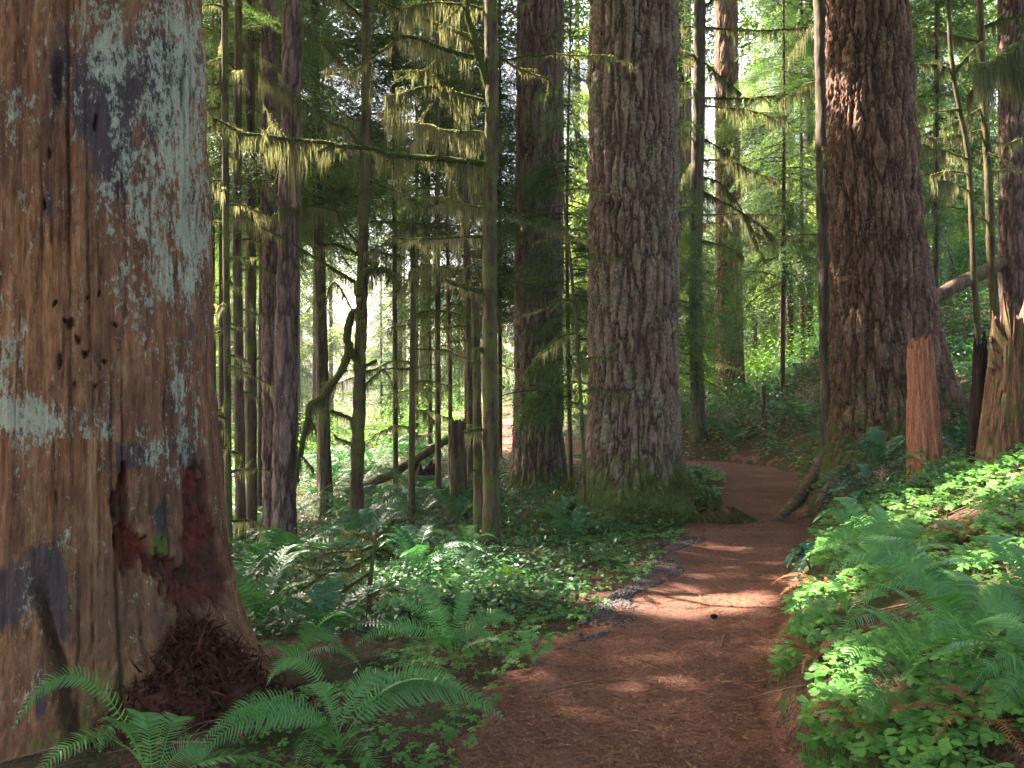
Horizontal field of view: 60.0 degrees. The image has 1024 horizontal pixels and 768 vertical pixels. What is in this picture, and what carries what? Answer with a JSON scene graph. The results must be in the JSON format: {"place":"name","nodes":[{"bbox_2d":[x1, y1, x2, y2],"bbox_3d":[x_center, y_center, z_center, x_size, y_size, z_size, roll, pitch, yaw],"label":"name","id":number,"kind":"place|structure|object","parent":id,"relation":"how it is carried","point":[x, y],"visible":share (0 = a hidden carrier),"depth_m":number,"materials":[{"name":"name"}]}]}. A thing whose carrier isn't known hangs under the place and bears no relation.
{"place":"outdoors","nodes":[
{"label":"outdoors","id":0,"kind":"place"},
{"bbox_2d":[0,249,1023,767],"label":"ground","id":1,"kind":"structure","parent":0,"point":[330,661],"depth_m":5.22,"materials":[{"name":"green plant"}]},
{"bbox_2d":[0,0,277,761],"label":"snag","id":2,"kind":"object","parent":1,"relation":"on","point":[115,550],"visible":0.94,"depth_m":4.45,"materials":[{"name":"brown wood"}]},
{"bbox_2d":[12,662,283,767],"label":"sword fern","id":3,"kind":"object","parent":1,"relation":"on","point":[144,718],"visible":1,"depth_m":3.43,"materials":[{"name":"green plant"}]},
{"bbox_2d":[72,599,322,749],"bbox_3d":[-1.693,1.561,4.587,1.212,0.897,1.173,0,0,37],"label":"bark heap","id":4,"kind":"object","parent":1,"relation":"on","point":[208,677],"visible":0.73,"depth_m":4.42,"materials":[{"name":"brown wood"}]},
{"bbox_2d":[202,0,271,559],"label":"mossy tree","id":5,"kind":"object","parent":1,"relation":"on","point":[229,368],"visible":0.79,"depth_m":8.97,"materials":[{"name":"green plant"}]},
{"bbox_2d":[209,0,281,552],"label":"mossy tree","id":6,"kind":"object","parent":1,"relation":"on","point":[239,430],"visible":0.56,"depth_m":11.45,"materials":[{"name":"green plant"}]},
{"bbox_2d":[214,0,281,543],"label":"mossy tree","id":7,"kind":"object","parent":1,"relation":"on","point":[251,406],"visible":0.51,"depth_m":12.34,"materials":[{"name":"brown plant"}]},
{"bbox_2d":[260,0,278,542],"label":"fir tree","id":8,"kind":"object","parent":1,"relation":"on","point":[268,47],"visible":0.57,"depth_m":12.10,"materials":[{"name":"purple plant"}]},
{"bbox_2d":[202,0,356,390],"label":"hemlock tree","id":9,"kind":"object","parent":1,"relation":"on","point":[256,202],"visible":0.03,"depth_m":15.97,"materials":[{"name":"green plant"}]},
{"bbox_2d":[234,544,328,627],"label":"sword fern","id":10,"kind":"object","parent":1,"relation":"on","point":[268,580],"visible":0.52,"depth_m":6.39,"materials":[{"name":"green plant"}]},
{"bbox_2d":[216,236,350,435],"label":"hemlock tree","id":11,"kind":"object","parent":1,"relation":"on","point":[307,381],"visible":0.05,"depth_m":48.20,"materials":[{"name":"green plant"}]},
{"bbox_2d":[270,0,302,547],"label":"fir tree","id":12,"kind":"object","parent":1,"relation":"on","point":[286,421],"visible":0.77,"depth_m":11.09,"materials":[{"name":"brown plant"}]},
{"bbox_2d":[202,0,388,489],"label":"hemlock tree","id":13,"kind":"object","parent":1,"relation":"on","point":[257,40],"visible":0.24,"depth_m":12.98,"materials":[{"name":"green plant"}]},
{"bbox_2d":[229,527,370,589],"bbox_3d":[-2.175,1.581,7.899,1.497,0.542,1.585,-6,-12,15],"label":"sword fern","id":14,"kind":"object","parent":1,"relation":"on","point":[276,533],"visible":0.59,"depth_m":7.72,"materials":[{"name":"green plant"}]},
{"bbox_2d":[203,0,404,297],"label":"hemlock tree","id":15,"kind":"object","parent":1,"relation":"on","point":[332,232],"visible":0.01,"depth_m":18.25,"materials":[{"name":"green plant"}]},
{"bbox_2d":[202,0,416,518],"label":"hemlock tree","id":16,"kind":"object","parent":1,"relation":"on","point":[260,413],"visible":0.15,"depth_m":14.56,"materials":[{"name":"green plant"}]},
{"bbox_2d":[215,0,403,319],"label":"hemlock tree","id":17,"kind":"object","parent":1,"relation":"on","point":[344,263],"visible":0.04,"depth_m":18.94,"materials":[{"name":"green plant"}]},
{"bbox_2d":[256,611,363,676],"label":"sword fern","id":18,"kind":"object","parent":1,"relation":"on","point":[312,631],"visible":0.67,"depth_m":5.13,"materials":[{"name":"green plant"}]},
{"bbox_2d":[309,0,334,519],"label":"fir tree","id":19,"kind":"object","parent":1,"relation":"on","point":[324,461],"visible":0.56,"depth_m":14.92,"materials":[{"name":"brown plant"}]},
{"bbox_2d":[245,571,419,658],"bbox_3d":[-1.050,1.450,5.499,1.040,0.383,1.101,3,1,17],"label":"sword fern","id":20,"kind":"object","parent":1,"relation":"on","point":[334,582],"visible":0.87,"depth_m":5.50,"materials":[{"name":"green plant"}]},
{"bbox_2d":[215,0,452,497],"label":"hemlock tree","id":21,"kind":"object","parent":1,"relation":"on","point":[381,57],"visible":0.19,"depth_m":17.12,"materials":[{"name":"green plant"}]},
{"bbox_2d":[212,0,464,534],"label":"mossy tree","id":22,"kind":"object","parent":1,"relation":"on","point":[358,314],"visible":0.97,"depth_m":11.31,"materials":[{"name":"green plant"}]},
{"bbox_2d":[300,71,391,426],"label":"hemlock tree","id":23,"kind":"object","parent":1,"relation":"on","point":[336,348],"visible":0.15,"depth_m":59.76,"materials":[{"name":"green plant"}]},
{"bbox_2d":[287,515,408,624],"bbox_3d":[-1.166,1.469,6.262,0.835,1.061,0.463,0,0,0],"label":"fern","id":24,"kind":"object","parent":1,"relation":"on","point":[356,566],"visible":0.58,"depth_m":6.25,"materials":[{"name":"green plant"}]},
{"bbox_2d":[192,648,505,767],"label":"sword fern","id":25,"kind":"object","parent":1,"relation":"on","point":[322,689],"visible":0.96,"depth_m":3.91,"materials":[{"name":"green plant"}]},
{"bbox_2d":[308,498,437,576],"bbox_3d":[-1.502,1.528,9.034,1.281,0.685,1.617,0,0,-23],"label":"sword fern","id":26,"kind":"object","parent":1,"relation":"on","point":[349,524],"visible":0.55,"depth_m":9.14,"materials":[{"name":"green plant"}]},
{"bbox_2d":[331,231,432,426],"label":"hemlock tree","id":27,"kind":"object","parent":1,"relation":"on","point":[381,356],"visible":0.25,"depth_m":53.81,"materials":[{"name":"green plant"}]},
{"bbox_2d":[257,0,515,493],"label":"hemlock tree","id":28,"kind":"object","parent":1,"relation":"on","point":[394,62],"visible":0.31,"depth_m":16.93,"materials":[{"name":"green plant"}]},
{"bbox_2d":[334,435,447,505],"bbox_3d":[-2.246,1.653,17.064,2.581,1.440,0.291,0,0,-24],"label":"fallen log","id":29,"kind":"object","parent":1,"relation":"on","point":[423,454],"visible":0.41,"depth_m":17.07,"materials":[{"name":"brown wood"}]},
{"bbox_2d":[294,544,518,569],"bbox_3d":[-0.913,1.805,9.144,2.886,0.319,0.284,0,0,5],"label":"fallen log","id":30,"kind":"object","parent":1,"relation":"on","point":[339,548],"visible":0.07,"depth_m":9.13,"materials":[{"name":"green wood"}]},
{"bbox_2d":[365,487,448,522],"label":"sword fern","id":31,"kind":"object","parent":1,"relation":"on","point":[397,491],"visible":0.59,"depth_m":12.43,"materials":[{"name":"green plant"}]},
{"bbox_2d":[320,225,500,525],"bbox_3d":[-1.334,0.055,11.743,2.319,4.422,2.125,0,0,15],"label":"mossy tree","id":32,"kind":"object","parent":1,"relation":"on","point":[411,369],"visible":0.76,"depth_m":11.76,"materials":[{"name":"green plant"}]},
{"bbox_2d":[309,0,515,462],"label":"hemlock tree","id":33,"kind":"object","parent":1,"relation":"on","point":[430,438],"visible":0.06,"depth_m":20.80,"materials":[{"name":"green plant"}]},
{"bbox_2d":[211,0,638,548],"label":"mossy tree","id":34,"kind":"object","parent":1,"relation":"on","point":[486,175],"visible":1,"depth_m":9.13,"materials":[{"name":"green plant"}]},
{"bbox_2d":[340,0,509,439],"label":"hemlock tree","id":35,"kind":"object","parent":1,"relation":"on","point":[416,406],"visible":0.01,"depth_m":25.97,"materials":[{"name":"green plant"}]},
{"bbox_2d":[360,520,499,575],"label":"sword fern","id":36,"kind":"object","parent":1,"relation":"on","point":[408,531],"visible":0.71,"depth_m":7.80,"materials":[{"name":"green plant"}]},
{"bbox_2d":[355,582,521,665],"bbox_3d":[-0.364,1.401,5.106,0.697,0.426,0.927,0,0,29],"label":"sword fern","id":37,"kind":"object","parent":1,"relation":"on","point":[437,613],"visible":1,"depth_m":5.15,"materials":[{"name":"green plant"}]},
{"bbox_2d":[372,0,505,506],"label":"mossy tree","id":38,"kind":"object","parent":1,"relation":"on","point":[436,320],"visible":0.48,"depth_m":14.96,"materials":[{"name":"green plant"}]},
{"bbox_2d":[380,545,506,611],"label":"sword fern","id":39,"kind":"object","parent":1,"relation":"on","point":[469,562],"visible":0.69,"depth_m":6.52,"materials":[{"name":"green plant"}]},
{"bbox_2d":[384,132,502,488],"bbox_3d":[-1.232,-0.961,15.226,1.893,6.781,1.428,0,0,-17],"label":"mossy tree","id":40,"kind":"object","parent":1,"relation":"on","point":[449,305],"visible":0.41,"depth_m":15.47,"materials":[{"name":"green plant"}]},
{"bbox_2d":[333,0,579,429],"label":"hemlock tree","id":41,"kind":"object","parent":1,"relation":"on","point":[505,106],"visible":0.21,"depth_m":18.56,"materials":[{"name":"green plant"}]},
{"bbox_2d":[409,489,505,521],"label":"sword fern","id":42,"kind":"object","parent":1,"relation":"on","point":[456,509],"visible":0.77,"depth_m":11.41,"materials":[{"name":"green plant"}]},
{"bbox_2d":[449,418,467,523],"bbox_3d":[-0.723,1.224,11.998,0.270,1.566,0.262,0,0,0],"label":"stump","id":43,"kind":"object","parent":1,"relation":"on","point":[458,467],"visible":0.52,"depth_m":11.91,"materials":[{"name":"brown wood"}]},
{"bbox_2d":[445,281,482,533],"bbox_3d":[-0.518,0.437,10.424,0.487,3.304,0.363,0,0,-40],"label":"mossy tree","id":44,"kind":"object","parent":1,"relation":"on","point":[477,448],"visible":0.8,"depth_m":10.36,"materials":[{"name":"green plant"}]},
{"bbox_2d":[354,0,583,402],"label":"hemlock tree","id":45,"kind":"object","parent":1,"relation":"on","point":[386,315],"visible":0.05,"depth_m":24.47,"materials":[{"name":"green plant"}]},
{"bbox_2d":[413,0,528,510],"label":"mossy tree","id":46,"kind":"object","parent":1,"relation":"on","point":[467,248],"visible":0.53,"depth_m":13.46,"materials":[{"name":"green plant"}]},
{"bbox_2d":[226,487,720,767],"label":"wood sorrel","id":47,"kind":"object","parent":1,"relation":"on","point":[472,652],"visible":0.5,"depth_m":4.78,"materials":[{"name":"green plant"}]},
{"bbox_2d":[391,0,586,459],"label":"hemlock tree","id":48,"kind":"object","parent":1,"relation":"on","point":[500,360],"visible":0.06,"depth_m":20.82,"materials":[{"name":"green plant"}]},
{"bbox_2d":[0,433,1023,767],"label":"fallen twigs","id":49,"kind":"object","parent":1,"relation":"on","point":[560,625],"visible":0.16,"depth_m":5.13,"materials":[{"name":"brown wood"}]},
{"bbox_2d":[441,0,588,399],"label":"hemlock tree","id":50,"kind":"object","parent":1,"relation":"on","point":[575,108],"visible":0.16,"depth_m":18.69,"materials":[{"name":"green plant"}]},
{"bbox_2d":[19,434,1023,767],"bbox_3d":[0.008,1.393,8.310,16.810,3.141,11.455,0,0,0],"label":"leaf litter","id":51,"kind":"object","parent":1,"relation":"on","point":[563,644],"visible":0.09,"depth_m":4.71,"materials":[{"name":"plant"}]},
{"bbox_2d":[505,630,568,666],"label":"sword fern","id":52,"kind":"object","parent":1,"relation":"on","point":[529,649],"visible":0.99,"depth_m":5.03,"materials":[{"name":"green plant"}]},
{"bbox_2d":[506,0,568,496],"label":"fir tree","id":53,"kind":"object","parent":1,"relation":"on","point":[543,464],"visible":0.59,"depth_m":15.25,"materials":[{"name":"brown plant"}]},
{"bbox_2d":[497,166,627,526],"bbox_3d":[0.654,-0.272,10.078,1.638,4.461,1.135,0,0,0],"label":"mossy tree","id":54,"kind":"object","parent":1,"relation":"on","point":[562,339],"visible":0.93,"depth_m":10.18,"materials":[{"name":"green plant"}]},
{"bbox_2d":[511,510,623,543],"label":"sword fern","id":55,"kind":"object","parent":1,"relation":"on","point":[564,523],"visible":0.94,"depth_m":9.17,"materials":[{"name":"green plant"}]},
{"bbox_2d":[445,0,697,494],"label":"hemlock tree","id":56,"kind":"object","parent":1,"relation":"on","point":[540,172],"visible":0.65,"depth_m":14.09,"materials":[{"name":"green plant"}]},
{"bbox_2d":[563,0,589,375],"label":"hemlock tree","id":57,"kind":"object","parent":1,"relation":"on","point":[584,122],"visible":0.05,"depth_m":33.54,"materials":[{"name":"green plant"}]},
{"bbox_2d":[231,184,998,478],"bbox_3d":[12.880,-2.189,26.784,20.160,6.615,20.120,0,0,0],"label":"undergrowth","id":58,"kind":"object","parent":1,"relation":"on","point":[777,371],"visible":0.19,"depth_m":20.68,"materials":[{"name":"green plant"}]},
{"bbox_2d":[232,241,1002,645],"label":"undergrowth","id":59,"kind":"object","parent":1,"relation":"on","point":[396,609],"visible":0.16,"depth_m":8.19,"materials":[{"name":"green plant"}]},
{"bbox_2d":[504,0,757,540],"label":"fir tree","id":60,"kind":"object","parent":1,"relation":"on","point":[635,460],"visible":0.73,"depth_m":10.47,"materials":[{"name":"brown plant"}]},
{"bbox_2d":[452,413,818,767],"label":"trail","id":61,"kind":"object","parent":1,"relation":"on","point":[744,480],"visible":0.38,"depth_m":5.05,"materials":[{"name":"soil"}]},
{"bbox_2d":[456,492,810,767],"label":"leaf litter","id":62,"kind":"object","parent":61,"relation":"on","point":[706,756],"visible":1,"depth_m":4.51,"materials":[{"name":"brown soil"}]},
{"bbox_2d":[577,536,705,640],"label":"gravel","id":63,"kind":"structure","parent":61,"relation":"on","point":[622,593],"depth_m":6.83,"materials":[{"name":"grey gravel"}]},
{"bbox_2d":[278,0,997,90],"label":"forest canopy","id":64,"kind":"object","parent":1,"relation":"on","point":[805,15],"visible":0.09,"depth_m":26.63,"materials":[{"name":"green plant"}]},
{"bbox_2d":[585,50,762,434],"bbox_3d":[3.304,-2.496,17.963,3.597,9.359,3.930,0,0,-2],"label":"hemlock tree","id":65,"kind":"object","parent":1,"relation":"on","point":[694,280],"visible":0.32,"depth_m":17.88,"materials":[{"name":"green plant"}]},
{"bbox_2d":[677,0,685,400],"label":"fir tree","id":66,"kind":"object","parent":1,"relation":"on","point":[682,79],"visible":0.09,"depth_m":28.73,"materials":[{"name":"brown plant"}]},
{"bbox_2d":[684,0,691,366],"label":"fir tree","id":67,"kind":"object","parent":1,"relation":"on","point":[688,154],"visible":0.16,"depth_m":33.45,"materials":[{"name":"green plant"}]},
{"bbox_2d":[678,162,760,399],"bbox_3d":[5.640,-2.891,25.611,3.757,8.403,3.842,0,0,27],"label":"hemlock tree","id":68,"kind":"object","parent":1,"relation":"on","point":[706,269],"visible":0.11,"depth_m":25.53,"materials":[{"name":"green plant"}]},
{"bbox_2d":[714,0,745,401],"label":"fir tree","id":69,"kind":"object","parent":1,"relation":"on","point":[725,62],"visible":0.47,"depth_m":23.73,"materials":[{"name":"red plant"}]},
{"bbox_2d":[677,0,810,441],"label":"mossy tree","id":70,"kind":"object","parent":1,"relation":"on","point":[698,63],"visible":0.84,"depth_m":19.39,"materials":[{"name":"green plant"}]},
{"bbox_2d":[688,0,817,401],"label":"hemlock tree","id":71,"kind":"object","parent":1,"relation":"on","point":[784,269],"visible":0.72,"depth_m":21.00,"materials":[{"name":"green plant"}]},
{"bbox_2d":[703,0,803,374],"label":"hemlock tree","id":72,"kind":"object","parent":1,"relation":"on","point":[754,336],"visible":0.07,"depth_m":46.97,"materials":[{"name":"green plant"}]},
{"bbox_2d":[684,423,824,498],"bbox_3d":[4.606,1.242,15.748,3.087,0.816,8.204,0,0,11],"label":"wood sorrel","id":73,"kind":"object","parent":1,"relation":"on","point":[720,475],"visible":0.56,"depth_m":16.50,"materials":[{"name":"green plant"}]},
{"bbox_2d":[705,0,817,350],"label":"hemlock tree","id":74,"kind":"object","parent":1,"relation":"on","point":[765,153],"visible":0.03,"depth_m":33.88,"materials":[{"name":"green plant"}]},
{"bbox_2d":[713,1,818,375],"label":"hemlock tree","id":75,"kind":"object","parent":1,"relation":"on","point":[772,330],"visible":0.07,"depth_m":47.57,"materials":[{"name":"green plant"}]},
{"bbox_2d":[740,0,817,362],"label":"hemlock tree","id":76,"kind":"object","parent":1,"relation":"on","point":[802,318],"visible":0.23,"depth_m":26.96,"materials":[{"name":"green plant"}]},
{"bbox_2d":[747,0,830,455],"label":"mossy tree","id":77,"kind":"object","parent":1,"relation":"on","point":[818,27],"visible":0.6,"depth_m":14.22,"materials":[{"name":"green plant"}]},
{"bbox_2d":[785,0,793,371],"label":"fir tree","id":78,"kind":"object","parent":1,"relation":"on","point":[790,326],"visible":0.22,"depth_m":32.28,"materials":[{"name":"green plant"}]},
{"bbox_2d":[783,542,814,579],"bbox_3d":[2.271,1.385,6.933,0.263,0.264,0.265,0,0,0],"label":"oregon grape","id":79,"kind":"object","parent":1,"relation":"on","point":[801,554],"visible":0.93,"depth_m":6.92,"materials":[{"name":"green plant"}]},
{"bbox_2d":[756,634,845,672],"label":"dead fern","id":80,"kind":"object","parent":1,"relation":"on","point":[812,654],"visible":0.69,"depth_m":4.35,"materials":[{"name":"brown plant"}]},
{"bbox_2d":[800,1,813,358],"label":"fir tree","id":81,"kind":"object","parent":1,"relation":"on","point":[809,319],"visible":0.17,"depth_m":31.62,"materials":[{"name":"brown plant"}]},
{"bbox_2d":[782,574,889,622],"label":"sword fern","id":82,"kind":"object","parent":1,"relation":"on","point":[842,600],"visible":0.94,"depth_m":4.84,"materials":[{"name":"green plant"}]},
{"bbox_2d":[807,690,923,745],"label":"sword fern","id":83,"kind":"object","parent":1,"relation":"on","point":[839,705],"visible":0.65,"depth_m":3.38,"materials":[{"name":"green plant"}]},
{"bbox_2d":[831,426,906,469],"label":"sword fern","id":84,"kind":"object","parent":1,"relation":"on","point":[877,448],"visible":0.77,"depth_m":10.52,"materials":[{"name":"green plant"}]},
{"bbox_2d":[771,0,968,521],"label":"fir tree","id":85,"kind":"object","parent":1,"relation":"on","point":[883,304],"visible":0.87,"depth_m":12.12,"materials":[{"name":"red plant"}]},
{"bbox_2d":[805,497,958,574],"bbox_3d":[2.359,0.982,5.577,1.074,0.461,0.927,0,0,-30],"label":"sword fern","id":86,"kind":"object","parent":1,"relation":"on","point":[880,520],"visible":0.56,"depth_m":5.68,"materials":[{"name":"green plant"}]},
{"bbox_2d":[766,437,1023,767],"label":"wood sorrel","id":87,"kind":"object","parent":1,"relation":"on","point":[917,755],"visible":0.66,"depth_m":3.95,"materials":[{"name":"green plant"}]},
{"bbox_2d":[809,0,997,264],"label":"hemlock tree","id":88,"kind":"object","parent":1,"relation":"on","point":[956,221],"visible":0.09,"depth_m":26.27,"materials":[{"name":"green plant"}]},
{"bbox_2d":[826,604,1000,721],"bbox_3d":[1.488,1.045,3.557,0.854,0.377,0.577,0,0,-24],"label":"sword fern","id":89,"kind":"object","parent":1,"relation":"on","point":[899,644],"visible":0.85,"depth_m":3.40,"materials":[{"name":"green plant"}]},
{"bbox_2d":[852,668,984,739],"bbox_3d":[1.557,1.192,3.378,0.618,0.199,0.387,0,0,-23],"label":"sword fern","id":90,"kind":"object","parent":1,"relation":"on","point":[963,682],"visible":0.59,"depth_m":3.31,"materials":[{"name":"green plant"}]},
{"bbox_2d":[905,334,944,481],"bbox_3d":[4.340,0.278,9.303,0.388,1.602,0.392,0,0,0],"label":"stump","id":91,"kind":"object","parent":1,"relation":"on","point":[923,425],"visible":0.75,"depth_m":9.19,"materials":[{"name":"orange wood"}]},
{"bbox_2d":[830,535,1023,673],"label":"sword fern","id":92,"kind":"object","parent":1,"relation":"on","point":[944,582],"visible":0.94,"depth_m":3.63,"materials":[{"name":"green plant"}]},
{"bbox_2d":[881,685,1023,754],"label":"dead fern","id":93,"kind":"object","parent":1,"relation":"on","point":[954,688],"visible":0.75,"depth_m":3.13,"materials":[{"name":"brown plant"}]},
{"bbox_2d":[910,0,1006,313],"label":"hemlock tree","id":94,"kind":"object","parent":1,"relation":"on","point":[935,51],"visible":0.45,"depth_m":18.92,"materials":[{"name":"green plant"}]},
{"bbox_2d":[907,612,1023,727],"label":"sword fern","id":95,"kind":"object","parent":1,"relation":"on","point":[1013,636],"visible":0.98,"depth_m":3.15,"materials":[{"name":"green plant"}]},
{"bbox_2d":[907,536,1023,610],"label":"sword fern","id":96,"kind":"object","parent":1,"relation":"on","point":[1017,552],"visible":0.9,"depth_m":3.92,"materials":[{"name":"green plant"}]},
{"bbox_2d":[917,0,1022,344],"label":"mossy tree","id":97,"kind":"object","parent":1,"relation":"on","point":[950,187],"visible":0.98,"depth_m":12.96,"materials":[{"name":"green plant"}]},
{"bbox_2d":[921,0,1023,322],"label":"mossy tree","id":98,"kind":"object","parent":1,"relation":"on","point":[984,131],"visible":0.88,"depth_m":14.17,"materials":[{"name":"green plant"}]},
{"bbox_2d":[937,256,1007,303],"bbox_3d":[8.419,-1.831,16.595,3.643,1.696,0.404,0,0,-21],"label":"fallen log","id":99,"kind":"object","parent":1,"relation":"on","point":[958,284],"visible":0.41,"depth_m":16.49,"materials":[{"name":"grey wood"}]},
{"bbox_2d":[966,331,987,463],"bbox_3d":[4.566,0.189,8.702,0.200,1.429,0.180,0,0,0],"label":"stump","id":100,"kind":"object","parent":1,"relation":"on","point":[980,360],"visible":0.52,"depth_m":8.65,"materials":[{"name":"brown wood"}]},
{"bbox_2d":[975,288,1023,467],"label":"stump","id":101,"kind":"object","parent":1,"relation":"on","point":[1001,425],"visible":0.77,"depth_m":8.15,"materials":[{"name":"brown wood"}]},
{"bbox_2d":[997,0,1023,322],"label":"fir tree","id":102,"kind":"object","parent":1,"relation":"on","point":[1010,223],"visible":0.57,"depth_m":16.79,"materials":[{"name":"brown plant"}]},
{"bbox_2d":[963,23,1023,133],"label":"moss","id":103,"kind":"object","parent":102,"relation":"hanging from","point":[1003,69],"visible":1,"depth_m":7.17,"materials":[{"name":"green plant"}]},
{"bbox_2d":[208,0,997,398],"label":"sky","id":104,"kind":"structure","parent":0,"point":[335,369],"materials":[{"name":"white"}]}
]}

